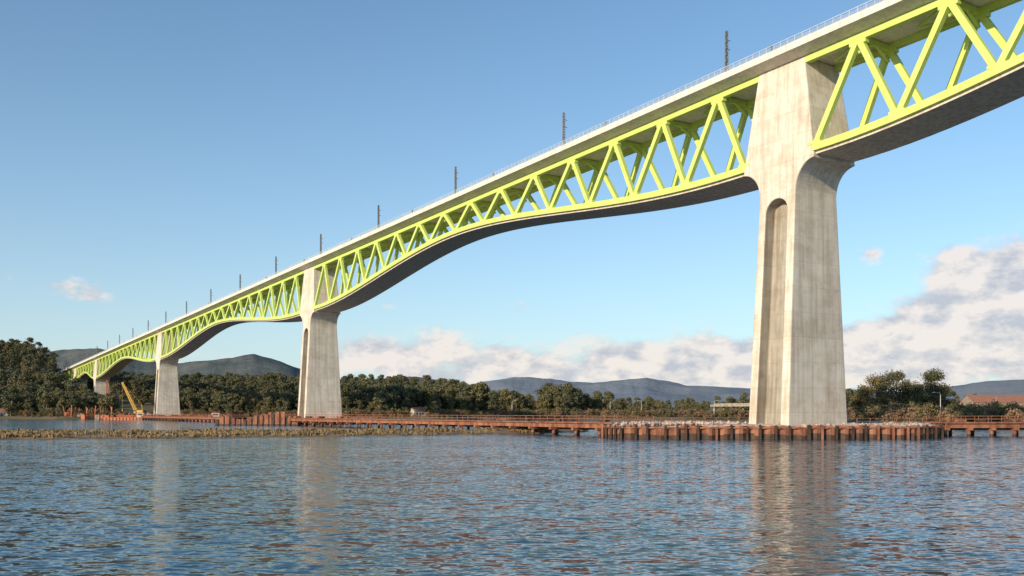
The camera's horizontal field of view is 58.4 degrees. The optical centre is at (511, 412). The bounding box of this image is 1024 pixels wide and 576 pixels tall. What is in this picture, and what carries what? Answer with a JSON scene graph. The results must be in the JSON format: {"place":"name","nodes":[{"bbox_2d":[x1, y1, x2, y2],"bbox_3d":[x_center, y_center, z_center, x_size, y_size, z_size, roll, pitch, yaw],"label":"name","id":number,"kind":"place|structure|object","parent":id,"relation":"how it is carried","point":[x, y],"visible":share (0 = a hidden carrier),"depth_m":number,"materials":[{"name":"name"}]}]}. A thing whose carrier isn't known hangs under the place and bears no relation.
{"place":"outdoors","nodes":[
{"label":"outdoors","id":0,"kind":"place"},
{"bbox_2d":[46,348,448,383],"bbox_3d":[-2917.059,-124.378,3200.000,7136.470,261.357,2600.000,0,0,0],"label":"hills","id":1,"kind":"structure","parent":0,"point":[252,364],"depth_m":2643.88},
{"bbox_2d":[0,427,583,438],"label":"marsh grass","id":2,"kind":"structure","parent":0,"point":[58,433],"depth_m":165.16,"materials":[{"name":"plant"}]},
{"bbox_2d":[0,359,1012,422],"bbox_3d":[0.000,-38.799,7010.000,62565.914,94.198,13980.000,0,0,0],"label":"ground","id":3,"kind":"structure","parent":0,"point":[126,405],"depth_m":527.32,"materials":[{"name":"soil"}]},
{"bbox_2d":[63,405,210,418],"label":"steel material stacks","id":4,"kind":"object","parent":3,"relation":"on","point":[83,416],"visible":0.4,"depth_m":574.70,"materials":[{"name":"brown metal"}]},
{"bbox_2d":[0,429,588,439],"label":"mudflat","id":5,"kind":"structure","parent":3,"relation":"on","point":[87,436],"depth_m":157.69,"materials":[{"name":"brown soil"}]},
{"bbox_2d":[410,408,424,415],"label":"walls","id":6,"kind":"structure","parent":3,"relation":"on","point":[415,412],"depth_m":542.46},
{"bbox_2d":[409,406,426,410],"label":"roof","id":7,"kind":"structure","parent":6,"relation":"on","point":[419,408],"depth_m":543.62,"materials":[{"name":"ceramic"}]},
{"bbox_2d":[0,337,1000,415],"bbox_3d":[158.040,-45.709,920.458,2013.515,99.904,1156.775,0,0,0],"label":"forest","id":8,"kind":"object","parent":3,"relation":"on","point":[228,391],"visible":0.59,"depth_m":610.29,"materials":[{"name":"green plant"}]},
{"bbox_2d":[7,399,1023,422],"bbox_3d":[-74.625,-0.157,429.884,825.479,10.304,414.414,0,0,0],"label":"scrub","id":9,"kind":"object","parent":3,"relation":"on","point":[996,410],"visible":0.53,"depth_m":496.95,"materials":[{"name":"green plant"}]},
{"bbox_2d":[58,0,1023,425],"bbox_3d":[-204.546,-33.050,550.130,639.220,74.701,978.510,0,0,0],"label":"railway viaduct","id":10,"kind":"object","parent":3,"relation":"on","point":[806,148],"visible":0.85,"depth_m":157.89,"materials":[{"name":"concrete"}]},
{"bbox_2d":[710,403,749,410],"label":"road bridge","id":11,"kind":"structure","parent":3,"relation":"on","point":[734,405],"depth_m":504.62,"materials":[{"name":"concrete"}]},
{"bbox_2d":[849,384,875,408],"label":"oak tree","id":12,"kind":"object","parent":3,"relation":"on","point":[854,397],"visible":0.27,"depth_m":345.25,"materials":[{"name":"green plant"}]},
{"bbox_2d":[853,373,892,408],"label":"oak tree","id":13,"kind":"object","parent":3,"relation":"on","point":[864,393],"visible":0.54,"depth_m":329.07,"materials":[{"name":"green plant"}]},
{"bbox_2d":[874,369,921,407],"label":"oak tree","id":14,"kind":"object","parent":3,"relation":"on","point":[896,377],"visible":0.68,"depth_m":320.35,"materials":[{"name":"green plant"}]},
{"bbox_2d":[903,382,927,406],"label":"oak tree","id":15,"kind":"object","parent":3,"relation":"on","point":[915,397],"visible":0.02,"depth_m":334.11,"materials":[{"name":"green plant"}]},
{"bbox_2d":[899,367,953,405],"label":"oak tree","id":16,"kind":"object","parent":3,"relation":"on","point":[931,376],"visible":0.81,"depth_m":308.90,"materials":[{"name":"green plant"}]},
{"bbox_2d":[931,387,958,407],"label":"oak tree","id":17,"kind":"object","parent":3,"relation":"on","point":[945,401],"visible":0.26,"depth_m":329.20,"materials":[{"name":"green plant"}]},
{"bbox_2d":[959,394,1023,405],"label":"industrial shed","id":18,"kind":"structure","parent":3,"relation":"on","point":[982,399],"depth_m":595.38,"materials":[{"name":"metal"}]},
{"bbox_2d":[0,419,1023,575],"bbox_3d":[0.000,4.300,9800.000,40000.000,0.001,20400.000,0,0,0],"label":"water","id":19,"kind":"structure","parent":0,"point":[591,503],"depth_m":42.24,"materials":[{"name":"blue liquid"}]},
{"bbox_2d":[101,412,149,419],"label":"work barge","id":20,"kind":"object","parent":19,"relation":"on","point":[125,417],"visible":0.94,"depth_m":516.97,"materials":[{"name":"metal"}]},
{"bbox_2d":[122,382,145,414],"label":"crawler crane","id":21,"kind":"object","parent":20,"relation":"on","point":[125,389],"visible":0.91,"depth_m":547.50,"materials":[{"name":"yellow paint"}]},
{"bbox_2d":[131,414,248,421],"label":"construction trestle","id":22,"kind":"object","parent":19,"relation":"in","point":[192,418],"visible":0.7,"depth_m":427.36,"materials":[{"name":"metal"}]},
{"bbox_2d":[178,412,220,420],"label":"work barge","id":23,"kind":"object","parent":19,"relation":"on","point":[215,413],"visible":0.18,"depth_m":478.72,"materials":[{"name":"metal"}]},
{"bbox_2d":[215,412,295,424],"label":"stepped sheet pile wall","id":24,"kind":"structure","parent":19,"relation":"in","point":[260,419],"depth_m":299.88,"materials":[{"name":"metal"}]},
{"bbox_2d":[252,417,381,423],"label":"sheet pile platform","id":25,"kind":"structure","parent":19,"relation":"in","point":[335,423],"depth_m":334.59,"materials":[{"name":"metal"}]},
{"bbox_2d":[261,414,644,435],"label":"construction trestle","id":26,"kind":"object","parent":19,"relation":"in","point":[557,424],"visible":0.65,"depth_m":205.04,"materials":[{"name":"metal"}]},
{"bbox_2d":[601,417,943,438],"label":"sheet pile platform","id":27,"kind":"structure","parent":19,"relation":"in","point":[687,429],"depth_m":147.60,"materials":[{"name":"metal"}]},
{"bbox_2d":[926,416,1023,435],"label":"construction trestle","id":28,"kind":"object","parent":19,"relation":"in","point":[976,424],"visible":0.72,"depth_m":165.87,"materials":[{"name":"metal"}]},
{"bbox_2d":[0,0,1023,390],"label":"sky","id":29,"kind":"structure","parent":0,"point":[155,155],"materials":[{"name":"blue"}]},
{"bbox_2d":[475,377,1023,410],"bbox_3d":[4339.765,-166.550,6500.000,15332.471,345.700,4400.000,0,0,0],"label":"hills","id":30,"kind":"structure","parent":0,"point":[654,389],"depth_m":5495.77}
]}

